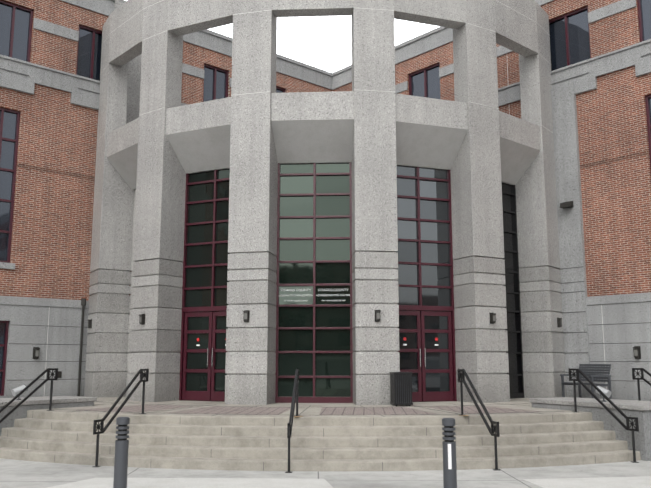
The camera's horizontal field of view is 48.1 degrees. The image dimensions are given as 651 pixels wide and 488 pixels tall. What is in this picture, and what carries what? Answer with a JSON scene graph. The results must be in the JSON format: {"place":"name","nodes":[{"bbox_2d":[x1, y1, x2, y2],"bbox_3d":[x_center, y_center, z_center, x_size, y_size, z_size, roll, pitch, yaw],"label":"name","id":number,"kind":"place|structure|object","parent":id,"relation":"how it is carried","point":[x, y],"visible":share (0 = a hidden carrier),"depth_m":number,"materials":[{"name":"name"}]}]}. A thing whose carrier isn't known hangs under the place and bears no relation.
{"place":"outdoors","nodes":[
{"label":"outdoors","id":0,"kind":"place"},
{"bbox_2d":[125,0,439,72],"label":"sky","id":1,"kind":"structure","parent":0,"point":[321,42],"materials":[{"name":"white"}]},
{"bbox_2d":[0,458,650,487],"bbox_3d":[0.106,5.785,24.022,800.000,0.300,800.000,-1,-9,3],"label":"sidewalk","id":2,"kind":"structure","parent":0,"point":[22,474],"depth_m":11.52,"materials":[{"name":"concrete"}]},
{"bbox_2d":[0,0,331,397],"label":"wing walls","id":3,"kind":"structure","parent":2,"relation":"on","point":[57,109],"depth_m":20.89,"materials":[{"name":"red brick"}]},
{"bbox_2d":[33,347,39,358],"bbox_3d":[-7.858,2.963,19.852,0.150,0.320,0.125,8,-12,-41],"label":"wall light","id":4,"kind":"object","parent":3,"relation":"attached to","point":[36,350],"depth_m":19.82,"materials":[{"name":"black metal"}]},
{"bbox_2d":[77,298,85,395],"bbox_3d":[-6.928,2.922,20.705,0.100,2.750,0.100,-1,-9,3],"label":"downpipe","id":5,"kind":"object","parent":3,"relation":"attached to","point":[83,302],"visible":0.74,"depth_m":20.70,"materials":[{"name":"brown metal"}]},
{"bbox_2d":[0,0,284,395],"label":"window frames","id":6,"kind":"structure","parent":3,"relation":"in","point":[11,201],"depth_m":20.35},
{"bbox_2d":[0,3,282,392],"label":"wing window glass","id":7,"kind":"object","parent":6,"relation":"in","point":[21,35],"depth_m":20.69,"materials":[{"name":"black glass"}]},
{"bbox_2d":[0,396,640,470],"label":"steps","id":8,"kind":"structure","parent":2,"relation":"on","point":[162,439],"depth_m":12.89,"materials":[{"name":"concrete"}]},
{"bbox_2d":[0,368,57,422],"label":"handrail","id":9,"kind":"object","parent":8,"relation":"on","point":[48,371],"visible":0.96,"depth_m":14.48,"materials":[{"name":"black metal"}]},
{"bbox_2d":[92,369,148,466],"bbox_3d":[-3.658,3.081,13.118,0.134,1.644,1.607,-3,-10,18],"label":"handrail","id":10,"kind":"object","parent":8,"relation":"on","point":[102,428],"visible":0.98,"depth_m":13.02,"materials":[{"name":"black metal"}]},
{"bbox_2d":[179,170,228,400],"bbox_3d":[-2.850,0.937,18.571,1.880,5.996,0.155,-4,-10,25],"label":"bay glazing frame","id":11,"kind":"object","parent":8,"relation":"on","point":[211,393],"visible":0.71,"depth_m":18.56,"materials":[{"name":"red metal"}]},
{"bbox_2d":[185,169,229,401],"bbox_3d":[-2.836,0.955,18.598,1.880,5.970,0.030,-4,-10,25],"label":"window glass","id":12,"kind":"object","parent":11,"relation":"in","point":[199,276],"visible":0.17,"depth_m":18.73,"materials":[{"name":"black glass"}]},
{"bbox_2d":[285,369,301,472],"bbox_3d":[-0.530,2.986,12.527,0.200,1.645,1.609,-1,-9,3],"label":"handrail","id":13,"kind":"object","parent":8,"relation":"on","point":[294,400],"visible":0.94,"depth_m":12.37,"materials":[{"name":"black metal"}]},
{"bbox_2d":[7,400,595,470],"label":"step joints","id":14,"kind":"object","parent":8,"relation":"on","point":[299,414],"visible":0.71,"depth_m":14.16,"materials":[{"name":"grey"}]},
{"bbox_2d":[78,404,541,414],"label":"landing paving","id":15,"kind":"structure","parent":8,"relation":"on","point":[324,410],"depth_m":14.69,"materials":[{"name":"grey concrete"}]},
{"bbox_2d":[275,162,352,402],"bbox_3d":[-0.272,0.835,17.931,1.880,5.996,0.125,-1,-9,3],"label":"window frame","id":16,"kind":"object","parent":8,"relation":"on","point":[314,261],"visible":0.75,"depth_m":17.85,"materials":[{"name":"red metal"}]},
{"bbox_2d":[278,163,350,396],"bbox_3d":[-0.271,0.851,17.947,1.880,5.970,0.029,-1,-9,3],"label":"window glass","id":17,"kind":"object","parent":16,"relation":"in","point":[329,364],"visible":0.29,"depth_m":17.93,"materials":[{"name":"glass"}]},
{"bbox_2d":[84,0,566,404],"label":"colonnade","id":18,"kind":"object","parent":8,"relation":"on","point":[147,162],"visible":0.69,"depth_m":18.39,"materials":[{"name":"grey concrete"}]},
{"bbox_2d":[87,319,91,328],"bbox_3d":[-6.641,2.244,20.552,0.106,0.272,0.128,5,-11,-30],"label":"sconce","id":19,"kind":"object","parent":18,"relation":"attached to","point":[89,323],"depth_m":20.51,"materials":[{"name":"brown metal"}]},
{"bbox_2d":[139,314,144,324],"bbox_3d":[-4.603,1.885,18.302,0.128,0.272,0.106,-7,-11,36],"label":"sconce","id":20,"kind":"object","parent":18,"relation":"attached to","point":[141,319],"depth_m":18.28,"materials":[{"name":"brown metal"}]},
{"bbox_2d":[243,310,249,321],"bbox_3d":[-1.847,1.676,16.993,0.128,0.272,0.106,-2,-9,14],"label":"sconce","id":21,"kind":"object","parent":18,"relation":"attached to","point":[246,315],"depth_m":16.96,"materials":[{"name":"brown metal"}]},
{"bbox_2d":[101,0,552,136],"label":"rotunda joint lines","id":22,"kind":"object","parent":18,"relation":"attached to","point":[270,91],"visible":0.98,"depth_m":19.00,"materials":[{"name":"grey concrete"}]},
{"bbox_2d":[375,310,380,321],"bbox_3d":[1.206,1.649,16.826,0.128,0.272,0.106,1,-9,-8],"label":"sconce","id":23,"kind":"object","parent":18,"relation":"attached to","point":[377,315],"depth_m":16.79,"materials":[{"name":"brown metal"}]},
{"bbox_2d":[489,313,495,323],"bbox_3d":[4.091,1.809,17.824,0.128,0.272,0.106,5,-11,-30],"label":"sconce","id":24,"kind":"object","parent":18,"relation":"attached to","point":[492,318],"depth_m":17.80,"materials":[{"name":"brown metal"}]},
{"bbox_2d":[557,317,561,327],"bbox_3d":[6.370,2.130,19.837,0.106,0.272,0.128,-7,-11,36],"label":"sconce","id":25,"kind":"object","parent":18,"relation":"attached to","point":[559,322],"depth_m":19.80,"materials":[{"name":"brown metal"}]},
{"bbox_2d":[0,396,650,460],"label":"cheek blocks","id":26,"kind":"structure","parent":8,"relation":"on","point":[641,410],"depth_m":14.37,"materials":[{"name":"stone"}]},
{"bbox_2d":[12,384,27,399],"bbox_3d":[-6.375,3.086,15.210,0.309,0.313,0.193,8,-12,-42],"label":"flood light","id":27,"kind":"object","parent":26,"relation":"on","point":[16,391],"visible":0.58,"depth_m":15.14,"materials":[{"name":"grey metal"}]},
{"bbox_2d":[595,385,610,401],"bbox_3d":[5.535,2.982,14.556,0.193,0.313,0.309,8,-12,-40],"label":"flood light","id":28,"kind":"object","parent":26,"relation":"on","point":[606,392],"visible":0.77,"depth_m":14.49,"materials":[{"name":"grey"}]},
{"bbox_2d":[390,372,412,405],"bbox_3d":[1.695,3.245,16.353,0.420,0.740,0.420,1,-9,-8],"label":"litter bin","id":29,"kind":"object","parent":8,"relation":"on","point":[401,387],"visible":1,"depth_m":16.18,"materials":[{"name":"black metal"}]},
{"bbox_2d":[397,167,456,401],"bbox_3d":[2.363,0.892,18.285,1.880,5.996,0.155,3,-10,-19],"label":"bay glazing frame","id":30,"kind":"object","parent":8,"relation":"on","point":[421,394],"visible":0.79,"depth_m":18.22,"materials":[{"name":"red metal"}]},
{"bbox_2d":[396,165,450,401],"bbox_3d":[2.352,0.909,18.313,1.880,5.970,0.029,3,-10,-19],"label":"window glass","id":31,"kind":"object","parent":30,"relation":"in","point":[431,275],"visible":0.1,"depth_m":18.40,"materials":[{"name":"black glass"}]},
{"bbox_2d":[458,369,499,469],"bbox_3d":[2.669,3.028,12.788,0.193,1.645,1.609,2,-9,-12],"label":"handrail","id":32,"kind":"object","parent":8,"relation":"on","point":[463,374],"visible":0.96,"depth_m":12.69,"materials":[{"name":"black metal"}]},
{"bbox_2d":[502,185,523,398],"bbox_3d":[4.644,1.107,19.632,1.880,5.996,0.125,8,-12,-41],"label":"window frame","id":33,"kind":"object","parent":8,"relation":"on","point":[519,332],"visible":0.38,"depth_m":20.09,"materials":[{"name":"metal"}]},
{"bbox_2d":[502,183,520,392],"bbox_3d":[4.632,1.122,19.644,1.880,5.970,0.029,8,-12,-41],"label":"window glass","id":34,"kind":"object","parent":33,"relation":"in","point":[511,299],"visible":0.08,"depth_m":20.03,"materials":[{"name":"black glass"}]},
{"bbox_2d":[560,364,611,398],"bbox_3d":[6.646,3.526,18.640,0.644,0.905,1.240,3,-10,-19],"label":"bench","id":35,"kind":"object","parent":8,"relation":"on","point":[592,376],"visible":0.77,"depth_m":18.59,"materials":[{"name":"grey metal"}]},
{"bbox_2d":[568,368,638,462],"bbox_3d":[5.175,3.164,13.639,0.147,1.644,1.607,4,-10,-25],"label":"handrail","id":36,"kind":"object","parent":8,"relation":"on","point":[626,426],"visible":0.92,"depth_m":13.57,"materials":[{"name":"black metal"}]},
{"bbox_2d":[632,368,650,400],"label":"handrail","id":37,"kind":"object","parent":8,"relation":"on","point":[641,376],"visible":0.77,"depth_m":15.25,"materials":[{"name":"black metal"}]},
{"bbox_2d":[48,476,650,487],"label":"new pavement slabs","id":38,"kind":"structure","parent":2,"relation":"on","point":[624,482],"depth_m":10.66,"materials":[{"name":"white concrete"}]},
{"bbox_2d":[113,417,129,487],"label":"bollard","id":39,"kind":"object","parent":38,"relation":"on","point":[121,458],"visible":1,"depth_m":9.72,"materials":[{"name":"grey metal"}]},
{"bbox_2d":[442,418,456,487],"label":"bollard","id":40,"kind":"object","parent":2,"relation":"on","point":[449,460],"visible":1,"depth_m":9.54,"materials":[{"name":"grey metal"}]},
{"bbox_2d":[332,0,650,400],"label":"wing walls","id":41,"kind":"structure","parent":2,"relation":"on","point":[602,157],"depth_m":19.88,"materials":[{"name":"red brick"}]},
{"bbox_2d":[409,0,650,388],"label":"window frames","id":42,"kind":"structure","parent":41,"relation":"in","point":[565,16],"depth_m":19.95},
{"bbox_2d":[411,0,650,121],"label":"wing window glass","id":43,"kind":"object","parent":42,"relation":"in","point":[579,45],"depth_m":21.32,"materials":[{"name":"black glass"}]},
{"bbox_2d":[560,201,573,208],"bbox_3d":[6.715,-1.103,20.364,0.218,0.190,0.320,8,-12,-41],"label":"wall light","id":44,"kind":"object","parent":41,"relation":"attached to","point":[568,204],"visible":0.98,"depth_m":20.30,"materials":[{"name":"brown metal"}]},
{"bbox_2d":[633,346,640,358],"bbox_3d":[7.915,2.757,18.567,0.125,0.320,0.150,8,-12,-41],"label":"wall light","id":45,"kind":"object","parent":41,"relation":"attached to","point":[637,351],"depth_m":18.54,"materials":[{"name":"black metal"}]}
]}

